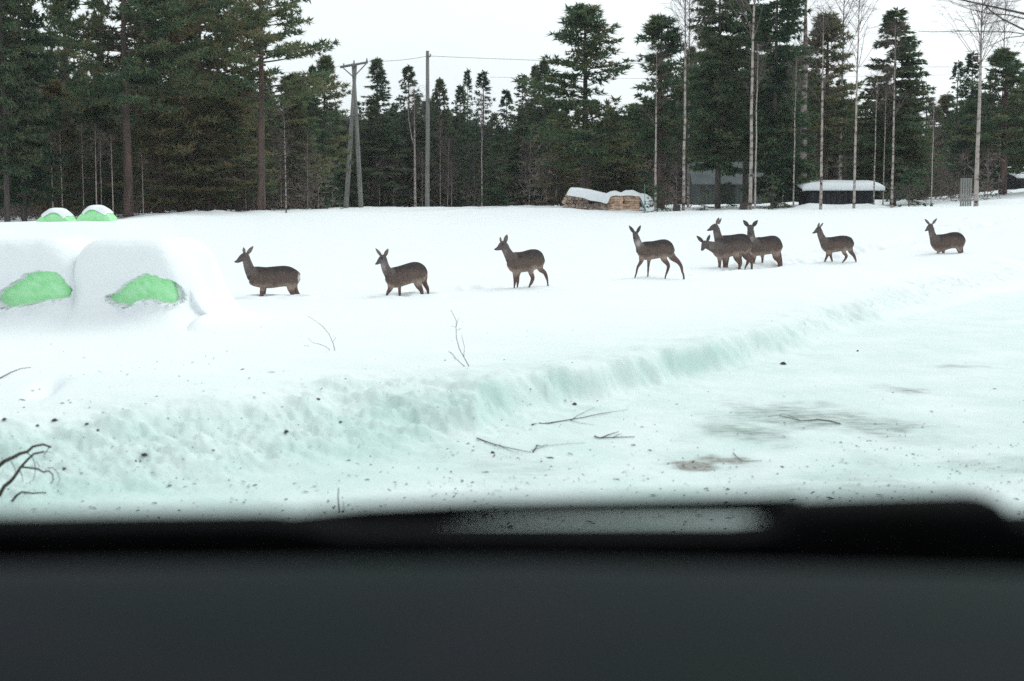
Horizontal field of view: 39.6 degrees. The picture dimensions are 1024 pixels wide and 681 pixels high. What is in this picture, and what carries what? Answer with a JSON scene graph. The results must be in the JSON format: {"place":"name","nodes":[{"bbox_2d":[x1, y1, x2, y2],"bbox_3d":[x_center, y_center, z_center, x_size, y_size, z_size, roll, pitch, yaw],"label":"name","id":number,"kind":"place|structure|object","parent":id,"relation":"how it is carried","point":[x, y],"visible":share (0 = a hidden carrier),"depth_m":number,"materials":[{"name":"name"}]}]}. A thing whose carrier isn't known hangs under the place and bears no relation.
{"place":"outdoors","nodes":[
{"label":"outdoors","id":0,"kind":"place"},
{"bbox_2d":[0,188,1023,522],"bbox_3d":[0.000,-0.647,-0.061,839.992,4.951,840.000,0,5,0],"label":"snow ground","id":1,"kind":"structure","parent":0,"point":[696,356],"depth_m":14.09,"materials":[{"name":"snow"}]},
{"bbox_2d":[0,0,57,221],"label":"spruce tree","id":2,"kind":"object","parent":1,"relation":"on","point":[13,133],"visible":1,"depth_m":57.41,"materials":[{"name":"green plant"}]},
{"bbox_2d":[0,443,59,501],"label":"dead branch","id":3,"kind":"object","parent":1,"relation":"on","point":[11,480],"visible":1,"depth_m":8.46,"materials":[{"name":"brown wood"}]},
{"bbox_2d":[0,0,66,221],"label":"spruce tree","id":4,"kind":"object","parent":1,"relation":"on","point":[22,186],"visible":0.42,"depth_m":59.31,"materials":[{"name":"green plant"}]},
{"bbox_2d":[0,271,71,305],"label":"silage bale","id":5,"kind":"object","parent":1,"relation":"on","point":[40,286],"visible":0.35,"depth_m":17.43},
{"bbox_2d":[0,78,99,212],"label":"pine tree","id":6,"kind":"object","parent":1,"relation":"on","point":[53,85],"visible":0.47,"depth_m":65.15,"materials":[{"name":"green plant"}]},
{"bbox_2d":[37,208,76,221],"bbox_3d":[-14.213,-3.494,44.465,1.202,1.310,1.320,-1,5,-6],"label":"silage bale","id":7,"kind":"object","parent":1,"relation":"on","point":[56,214],"visible":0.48,"depth_m":43.85},
{"bbox_2d":[39,0,101,211],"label":"pine tree","id":8,"kind":"object","parent":1,"relation":"on","point":[58,8],"visible":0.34,"depth_m":72.69,"materials":[{"name":"green plant"}]},
{"bbox_2d":[35,89,147,212],"bbox_3d":[-19.315,-8.439,65.461,5.265,6.408,4.064,0,5,-2],"label":"pine tree","id":9,"kind":"object","parent":1,"relation":"on","point":[86,116],"visible":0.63,"depth_m":64.98,"materials":[{"name":"green plant"}]},
{"bbox_2d":[77,205,117,220],"bbox_3d":[-12.953,-3.580,44.457,1.198,1.317,1.320,-1,5,-6],"label":"silage bale","id":10,"kind":"object","parent":1,"relation":"on","point":[97,213],"visible":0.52,"depth_m":43.85},
{"bbox_2d":[79,0,120,207],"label":"pine tree","id":11,"kind":"object","parent":1,"relation":"on","point":[93,14],"visible":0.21,"depth_m":70.79,"materials":[{"name":"green plant"}]},
{"bbox_2d":[70,82,142,213],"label":"spruce tree","id":12,"kind":"object","parent":1,"relation":"on","point":[84,175],"visible":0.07,"depth_m":72.47,"materials":[{"name":"green plant"}]},
{"bbox_2d":[0,235,264,340],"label":"snow drift","id":13,"kind":"object","parent":1,"relation":"on","point":[95,273],"visible":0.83,"depth_m":17.26,"materials":[{"name":"snow"}]},
{"bbox_2d":[35,0,237,217],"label":"pine tree","id":14,"kind":"object","parent":1,"relation":"on","point":[93,95],"visible":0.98,"depth_m":61.08,"materials":[{"name":"green plant"}]},
{"bbox_2d":[110,274,177,304],"bbox_3d":[-4.721,-0.613,18.019,1.197,1.202,1.213,-44,4,4],"label":"silage bale","id":15,"kind":"object","parent":1,"relation":"on","point":[147,286],"visible":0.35,"depth_m":17.43},
{"bbox_2d":[74,0,230,212],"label":"pine tree","id":16,"kind":"object","parent":1,"relation":"on","point":[119,111],"visible":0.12,"depth_m":69.52,"materials":[{"name":"green plant"}]},
{"bbox_2d":[106,92,201,212],"bbox_3d":[-16.083,-8.360,64.514,4.537,5.868,3.502,2,6,20],"label":"pine tree","id":17,"kind":"object","parent":1,"relation":"on","point":[159,200],"visible":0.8,"depth_m":64.09,"materials":[{"name":"green plant"}]},
{"bbox_2d":[90,0,258,211],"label":"pine tree","id":18,"kind":"object","parent":1,"relation":"on","point":[184,103],"visible":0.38,"depth_m":64.42,"materials":[{"name":"green plant"}]},
{"bbox_2d":[146,0,242,209],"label":"spruce tree","id":19,"kind":"object","parent":1,"relation":"on","point":[190,37],"visible":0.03,"depth_m":72.69,"materials":[{"name":"green plant"}]},
{"bbox_2d":[170,103,244,210],"bbox_3d":[-14.034,-8.271,65.639,3.725,5.386,4.827,0,5,-2],"label":"pine tree","id":20,"kind":"object","parent":1,"relation":"on","point":[206,168],"visible":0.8,"depth_m":64.95,"materials":[{"name":"green plant"}]},
{"bbox_2d":[166,0,278,210],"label":"pine tree","id":21,"kind":"object","parent":1,"relation":"on","point":[211,64],"visible":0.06,"depth_m":69.10,"materials":[{"name":"green plant"}]},
{"bbox_2d":[193,82,280,211],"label":"pine tree","id":22,"kind":"object","parent":1,"relation":"on","point":[231,126],"visible":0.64,"depth_m":65.81,"materials":[{"name":"green plant"}]},
{"bbox_2d":[171,0,349,209],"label":"pine tree","id":23,"kind":"object","parent":1,"relation":"on","point":[253,26],"visible":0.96,"depth_m":62.93,"materials":[{"name":"green plant"}]},
{"bbox_2d":[234,246,299,295],"bbox_3d":[-4.053,-1.052,23.660,1.109,1.043,0.269,-1,6,-15],"label":"roe deer","id":24,"kind":"object","parent":1,"relation":"on","point":[263,279],"visible":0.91,"depth_m":23.56},
{"bbox_2d":[256,72,338,208],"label":"pine tree","id":25,"kind":"object","parent":1,"relation":"on","point":[296,111],"visible":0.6,"depth_m":70.97,"materials":[{"name":"green plant"}]},
{"bbox_2d":[281,128,320,207],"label":"tree","id":26,"kind":"object","parent":1,"relation":"on","point":[308,179],"visible":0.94,"depth_m":68.81,"materials":[{"name":"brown plant"}]},
{"bbox_2d":[265,115,344,209],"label":"spruce tree","id":27,"kind":"object","parent":1,"relation":"on","point":[325,202],"visible":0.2,"depth_m":75.24,"materials":[{"name":"green plant"}]},
{"bbox_2d":[297,63,344,207],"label":"spruce tree","id":28,"kind":"object","parent":1,"relation":"on","point":[319,113],"visible":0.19,"depth_m":77.11,"materials":[{"name":"green plant"}]},
{"bbox_2d":[294,53,353,208],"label":"pine tree","id":29,"kind":"object","parent":1,"relation":"on","point":[326,64],"visible":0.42,"depth_m":78.98,"materials":[{"name":"green plant"}]},
{"bbox_2d":[321,111,354,206],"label":"spruce tree","id":30,"kind":"object","parent":1,"relation":"on","point":[338,122],"visible":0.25,"depth_m":91.00,"materials":[{"name":"green plant"}]},
{"bbox_2d":[340,58,367,207],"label":"power pole","id":31,"kind":"object","parent":1,"relation":"on","point":[354,114],"visible":0.91,"depth_m":83.17,"materials":[{"name":"grey wood"}]},
{"bbox_2d":[335,57,413,206],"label":"spruce tree","id":32,"kind":"object","parent":1,"relation":"on","point":[370,144],"visible":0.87,"depth_m":88.74,"materials":[{"name":"green plant"}]},
{"bbox_2d":[374,110,413,206],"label":"spruce tree","id":33,"kind":"object","parent":1,"relation":"on","point":[393,115],"visible":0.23,"depth_m":91.08,"materials":[{"name":"green plant"}]},
{"bbox_2d":[375,248,428,295],"bbox_3d":[-1.801,-1.055,23.747,1.124,0.990,0.269,-4,7,-39],"label":"roe deer","id":34,"kind":"object","parent":1,"relation":"on","point":[400,276],"visible":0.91,"depth_m":23.62},
{"bbox_2d":[391,64,442,206],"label":"spruce tree","id":35,"kind":"object","parent":1,"relation":"on","point":[406,75],"visible":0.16,"depth_m":92.84,"materials":[{"name":"green plant"}]},
{"bbox_2d":[401,81,434,206],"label":"birch tree","id":36,"kind":"object","parent":1,"relation":"on","point":[414,104],"visible":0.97,"depth_m":84.29,"materials":[{"name":"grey plant"}]},
{"bbox_2d":[399,117,442,206],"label":"spruce tree","id":37,"kind":"object","parent":1,"relation":"on","point":[422,144],"visible":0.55,"depth_m":90.91,"materials":[{"name":"green plant"}]},
{"bbox_2d":[401,120,444,206],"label":"spruce tree","id":38,"kind":"object","parent":1,"relation":"on","point":[420,178],"visible":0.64,"depth_m":90.95,"materials":[{"name":"green plant"}]},
{"bbox_2d":[425,51,431,206],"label":"power pole","id":39,"kind":"object","parent":1,"relation":"on","point":[427,170],"visible":0.89,"depth_m":83.17,"materials":[{"name":"grey wood"}]},
{"bbox_2d":[423,77,468,206],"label":"spruce tree","id":40,"kind":"object","parent":1,"relation":"on","point":[439,86],"visible":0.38,"depth_m":93.90,"materials":[{"name":"green plant"}]},
{"bbox_2d":[433,133,460,206],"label":"birch tree","id":41,"kind":"object","parent":1,"relation":"on","point":[448,182],"visible":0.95,"depth_m":87.67,"materials":[{"name":"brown plant"}]},
{"bbox_2d":[431,131,476,206],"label":"spruce tree","id":42,"kind":"object","parent":1,"relation":"on","point":[459,198],"visible":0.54,"depth_m":91.17,"materials":[{"name":"green plant"}]},
{"bbox_2d":[444,116,471,206],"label":"spruce tree","id":43,"kind":"object","parent":1,"relation":"on","point":[455,123],"visible":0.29,"depth_m":95.02,"materials":[{"name":"green plant"}]},
{"bbox_2d":[443,85,478,204],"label":"spruce tree","id":44,"kind":"object","parent":1,"relation":"on","point":[459,94],"visible":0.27,"depth_m":95.93,"materials":[{"name":"green plant"}]},
{"bbox_2d":[461,68,478,205],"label":"spruce tree","id":45,"kind":"object","parent":1,"relation":"on","point":[467,79],"visible":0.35,"depth_m":102.71,"materials":[{"name":"green plant"}]},
{"bbox_2d":[459,70,505,205],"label":"spruce tree","id":46,"kind":"object","parent":1,"relation":"on","point":[484,83],"visible":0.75,"depth_m":88.98,"materials":[{"name":"green plant"}]},
{"bbox_2d":[473,143,515,205],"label":"spruce tree","id":47,"kind":"object","parent":1,"relation":"on","point":[490,171],"visible":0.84,"depth_m":80.44,"materials":[{"name":"green plant"}]},
{"bbox_2d":[485,88,520,205],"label":"spruce tree","id":48,"kind":"object","parent":1,"relation":"on","point":[508,99],"visible":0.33,"depth_m":92.85,"materials":[{"name":"green plant"}]},
{"bbox_2d":[0,137,1018,220],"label":"undergrowth","id":49,"kind":"object","parent":1,"relation":"on","point":[36,214],"visible":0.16,"depth_m":70.52,"materials":[{"name":"plant"}]},
{"bbox_2d":[0,491,1023,680],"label":"car","id":50,"kind":"object","parent":1,"relation":"on","point":[920,586],"visible":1,"depth_m":0.73,"materials":[{"name":"plastic"}]},
{"bbox_2d":[494,73,530,203],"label":"spruce tree","id":51,"kind":"object","parent":1,"relation":"on","point":[519,120],"visible":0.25,"depth_m":90.82,"materials":[{"name":"green plant"}]},
{"bbox_2d":[1,329,1023,522],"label":"litter","id":52,"kind":"object","parent":1,"relation":"on","point":[519,459],"visible":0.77,"depth_m":9.53,"materials":[{"name":"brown wood"}]},
{"bbox_2d":[7,58,1021,210],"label":"forest","id":53,"kind":"object","parent":1,"relation":"on","point":[346,122],"visible":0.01,"depth_m":122.01,"materials":[{"name":"plant"}]},
{"bbox_2d":[492,125,547,205],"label":"spruce tree","id":54,"kind":"object","parent":1,"relation":"on","point":[514,149],"visible":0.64,"depth_m":76.14,"materials":[{"name":"green plant"}]},
{"bbox_2d":[494,235,548,287],"bbox_3d":[0.203,-1.347,25.543,1.185,1.125,0.269,-3,6,-32],"label":"roe deer","id":55,"kind":"object","parent":1,"relation":"on","point":[530,261],"visible":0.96,"depth_m":25.42},
{"bbox_2d":[515,124,543,204],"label":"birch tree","id":56,"kind":"object","parent":1,"relation":"on","point":[528,155],"visible":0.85,"depth_m":70.84,"materials":[{"name":"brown plant"}]},
{"bbox_2d":[512,61,573,205],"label":"spruce tree","id":57,"kind":"object","parent":1,"relation":"on","point":[542,68],"visible":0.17,"depth_m":86.92,"materials":[{"name":"green plant"}]},
{"bbox_2d":[526,118,592,205],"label":"pine tree","id":58,"kind":"object","parent":1,"relation":"on","point":[576,171],"visible":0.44,"depth_m":73.22,"materials":[{"name":"green plant"}]},
{"bbox_2d":[562,194,589,209],"bbox_3d":[2.840,-6.072,63.210,1.230,0.950,0.833,0,5,0],"label":"firewood stack","id":59,"kind":"object","parent":1,"relation":"on","point":[575,200],"visible":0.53,"depth_m":62.86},
{"bbox_2d":[566,187,653,210],"bbox_3d":[4.365,-6.067,62.405,3.934,1.296,1.043,0,5,0],"label":"snow blanket","id":60,"kind":"object","parent":59,"relation":"on","point":[594,195],"visible":0.92,"depth_m":61.95,"materials":[{"name":"snow"}]},
{"bbox_2d":[511,1,644,203],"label":"pine tree","id":61,"kind":"object","parent":1,"relation":"on","point":[582,17],"visible":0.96,"depth_m":68.37,"materials":[{"name":"green plant"}]},
{"bbox_2d":[589,115,645,193],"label":"pine tree","id":62,"kind":"object","parent":1,"relation":"on","point":[604,174],"visible":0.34,"depth_m":71.86,"materials":[{"name":"green plant"}]},
{"bbox_2d":[607,196,639,210],"bbox_3d":[4.892,-5.938,62.269,1.429,0.764,0.313,0,5,0],"label":"firewood stack","id":63,"kind":"object","parent":1,"relation":"on","point":[629,203],"visible":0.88,"depth_m":62.17,"materials":[{"name":"brown wood"}]},
{"bbox_2d":[591,145,665,204],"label":"spruce tree","id":64,"kind":"object","parent":1,"relation":"on","point":[622,181],"visible":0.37,"depth_m":72.39,"materials":[{"name":"green plant"}]},
{"bbox_2d":[595,102,666,190],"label":"pine tree","id":65,"kind":"object","parent":1,"relation":"on","point":[641,156],"visible":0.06,"depth_m":88.21,"materials":[{"name":"green plant"}]},
{"bbox_2d":[636,40,675,209],"bbox_3d":[6.194,-8.948,60.291,2.132,7.600,2.385,2,6,19],"label":"birch tree","id":66,"kind":"object","parent":1,"relation":"on","point":[655,125],"visible":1,"depth_m":60.31,"materials":[{"name":"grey plant"}]},
{"bbox_2d":[629,225,684,278],"bbox_3d":[2.982,-1.730,29.021,1.287,1.251,0.274,-2,6,-23],"label":"roe deer","id":67,"kind":"object","parent":1,"relation":"on","point":[661,249],"visible":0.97,"depth_m":28.88},
{"bbox_2d":[640,92,686,205],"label":"spruce tree","id":68,"kind":"object","parent":1,"relation":"on","point":[666,167],"visible":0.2,"depth_m":88.78,"materials":[{"name":"green plant"}]},
{"bbox_2d":[601,12,734,208],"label":"pine tree","id":69,"kind":"object","parent":1,"relation":"on","point":[655,26],"visible":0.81,"depth_m":66.69,"materials":[{"name":"green plant"}]},
{"bbox_2d":[661,0,718,206],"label":"birch tree","id":70,"kind":"object","parent":1,"relation":"on","point":[688,175],"visible":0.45,"depth_m":71.13,"materials":[{"name":"grey plant"}]},
{"bbox_2d":[663,0,719,209],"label":"birch tree","id":71,"kind":"object","parent":1,"relation":"on","point":[683,161],"visible":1,"depth_m":58.23,"materials":[{"name":"grey plant"}]},
{"bbox_2d":[677,0,762,208],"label":"spruce tree","id":72,"kind":"object","parent":1,"relation":"on","point":[735,122],"visible":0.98,"depth_m":62.70,"materials":[{"name":"green plant"}]},
{"bbox_2d":[697,235,750,269],"bbox_3d":[5.014,-1.977,33.552,1.386,1.052,0.320,-2,6,-19],"label":"roe deer","id":73,"kind":"object","parent":1,"relation":"on","point":[725,249],"visible":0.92,"depth_m":33.45},
{"bbox_2d":[685,162,763,204],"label":"storage shed","id":74,"kind":"structure","parent":1,"relation":"on","point":[705,180],"depth_m":81.59,"materials":[{"name":"grey wood"}]},
{"bbox_2d":[707,218,752,269],"bbox_3d":[5.192,-2.221,33.741,1.209,1.396,0.269,-1,6,-14],"label":"roe deer","id":75,"kind":"object","parent":1,"relation":"on","point":[717,234],"visible":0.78,"depth_m":33.62},
{"bbox_2d":[712,0,763,209],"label":"birch tree","id":76,"kind":"object","parent":1,"relation":"on","point":[751,129],"visible":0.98,"depth_m":56.32,"materials":[{"name":"grey plant"}]},
{"bbox_2d":[705,0,790,202],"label":"spruce tree","id":77,"kind":"object","parent":1,"relation":"on","point":[739,31],"visible":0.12,"depth_m":69.49,"materials":[{"name":"green plant"}]},
{"bbox_2d":[737,40,772,208],"bbox_3d":[9.996,-8.686,58.331,1.742,7.281,2.253,0,5,4],"label":"birch tree","id":78,"kind":"object","parent":1,"relation":"on","point":[758,82],"visible":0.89,"depth_m":58.34,"materials":[{"name":"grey plant"}]},
{"bbox_2d":[743,220,782,266],"bbox_3d":[6.178,-2.301,34.839,1.096,1.300,0.308,-2,6,-18],"label":"roe deer","id":79,"kind":"object","parent":1,"relation":"on","point":[766,245],"visible":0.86,"depth_m":34.74},
{"bbox_2d":[758,173,787,209],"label":"spruce tree","id":80,"kind":"object","parent":1,"relation":"on","point":[782,205],"visible":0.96,"depth_m":59.71,"materials":[{"name":"green plant"}]},
{"bbox_2d":[726,0,828,207],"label":"spruce tree","id":81,"kind":"object","parent":1,"relation":"on","point":[770,91],"visible":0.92,"depth_m":61.81,"materials":[{"name":"green plant"}]},
{"bbox_2d":[779,54,810,207],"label":"tree","id":82,"kind":"object","parent":1,"relation":"on","point":[795,84],"visible":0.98,"depth_m":59.39,"materials":[{"name":"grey plant"}]},
{"bbox_2d":[762,0,845,191],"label":"birch tree","id":83,"kind":"object","parent":1,"relation":"on","point":[803,109],"visible":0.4,"depth_m":66.01,"materials":[{"name":"grey plant"}]},
{"bbox_2d":[777,11,869,179],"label":"pine tree","id":84,"kind":"object","parent":1,"relation":"on","point":[847,110],"visible":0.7,"depth_m":67.93,"materials":[{"name":"green plant"}]},
{"bbox_2d":[799,90,847,177],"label":"pine tree","id":85,"kind":"object","parent":1,"relation":"on","point":[830,161],"visible":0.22,"depth_m":90.48,"materials":[{"name":"green plant"}]},
{"bbox_2d":[798,0,855,208],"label":"birch tree","id":86,"kind":"object","parent":1,"relation":"on","point":[821,149],"visible":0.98,"depth_m":57.73,"materials":[{"name":"grey plant"}]},
{"bbox_2d":[813,223,856,262],"bbox_3d":[8.022,-2.340,35.294,1.210,1.174,0.269,-1,5,-10],"label":"roe deer","id":87,"kind":"object","parent":1,"relation":"on","point":[831,245],"visible":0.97,"depth_m":35.19},
{"bbox_2d":[794,180,884,204],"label":"shed","id":88,"kind":"structure","parent":1,"relation":"on","point":[838,192],"depth_m":61.26,"materials":[{"name":"brown wood"}]},
{"bbox_2d":[807,0,881,179],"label":"birch tree","id":89,"kind":"object","parent":1,"relation":"on","point":[840,164],"visible":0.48,"depth_m":72.87,"materials":[{"name":"grey plant"}]},
{"bbox_2d":[813,0,899,208],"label":"birch tree","id":90,"kind":"object","parent":1,"relation":"on","point":[855,137],"visible":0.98,"depth_m":57.97,"materials":[{"name":"grey plant"}]},
{"bbox_2d":[860,66,897,204],"bbox_3d":[15.099,-8.435,59.448,1.873,6.052,1.448,-3,6,-32],"label":"tree","id":91,"kind":"object","parent":1,"relation":"on","point":[876,98],"visible":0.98,"depth_m":59.38,"materials":[{"name":"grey plant"}]},
{"bbox_2d":[837,7,952,205],"bbox_3d":[17.674,-10.566,65.158,5.283,9.435,5.780,4,7,36],"label":"spruce tree","id":92,"kind":"object","parent":1,"relation":"on","point":[910,160],"visible":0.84,"depth_m":64.75,"materials":[{"name":"green plant"}]},
{"bbox_2d":[873,18,928,207],"bbox_3d":[15.593,-9.199,58.678,2.309,8.232,2.584,-1,6,-12],"label":"birch tree","id":93,"kind":"object","parent":1,"relation":"on","point":[892,171],"visible":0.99,"depth_m":58.57,"materials":[{"name":"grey plant"}]},
{"bbox_2d":[885,171,934,206],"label":"spruce tree","id":94,"kind":"object","parent":1,"relation":"on","point":[905,192],"visible":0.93,"depth_m":59.64,"materials":[{"name":"green plant"}]},
{"bbox_2d":[913,106,952,195],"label":"spruce tree","id":95,"kind":"object","parent":1,"relation":"on","point":[938,112],"visible":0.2,"depth_m":82.97,"materials":[{"name":"green plant"}]},
{"bbox_2d":[929,93,958,143],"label":"pine tree","id":96,"kind":"object","parent":1,"relation":"on","point":[944,102],"visible":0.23,"depth_m":104.26,"materials":[{"name":"green plant"}]},
{"bbox_2d":[925,218,965,253],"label":"roe deer","id":97,"kind":"object","parent":1,"relation":"on","point":[939,243],"visible":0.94,"depth_m":37.28},
{"bbox_2d":[939,60,972,193],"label":"spruce tree","id":98,"kind":"object","parent":1,"relation":"on","point":[954,73],"visible":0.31,"depth_m":81.03,"materials":[{"name":"green plant"}]},
{"bbox_2d":[959,178,971,205],"bbox_3d":[19.046,-6.191,59.699,0.500,1.250,0.058,0,5,0],"label":"slat screen","id":99,"kind":"object","parent":1,"relation":"on","point":[967,199],"visible":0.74,"depth_m":59.67,"materials":[{"name":"grey wood"}]},
{"bbox_2d":[942,51,999,192],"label":"spruce tree","id":100,"kind":"object","parent":1,"relation":"on","point":[958,147],"visible":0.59,"depth_m":73.05,"materials":[{"name":"green plant"}]},
{"bbox_2d":[920,0,1023,51],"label":"bare tree","id":101,"kind":"object","parent":1,"relation":"on","point":[1005,9],"visible":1,"depth_m":12.71,"materials":[{"name":"birch bark"},{"name":"wood"}]},
{"bbox_2d":[930,0,1019,205],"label":"birch tree","id":102,"kind":"object","parent":1,"relation":"on","point":[976,176],"visible":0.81,"depth_m":56.21,"materials":[{"name":"grey plant"}]},
{"bbox_2d":[950,46,1023,194],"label":"pine tree","id":103,"kind":"object","parent":1,"relation":"on","point":[999,58],"visible":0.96,"depth_m":71.00,"materials":[{"name":"green plant"}]},
{"bbox_2d":[977,0,1023,192],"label":"birch tree","id":104,"kind":"object","parent":1,"relation":"on","point":[1004,41],"visible":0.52,"depth_m":74.78,"materials":[{"name":"grey plant"}]},
{"bbox_2d":[988,167,1023,190],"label":"house","id":105,"kind":"structure","parent":1,"relation":"on","point":[1013,183],"depth_m":82.71,"materials":[{"name":"grey wood"}]},
{"bbox_2d":[993,69,1023,180],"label":"pine tree","id":106,"kind":"object","parent":1,"relation":"on","point":[1016,169],"visible":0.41,"depth_m":73.27,"materials":[{"name":"green plant"}]},
{"bbox_2d":[8,0,1023,129],"label":"sky","id":107,"kind":"structure","parent":0,"point":[503,31],"materials":[{"name":"white"}]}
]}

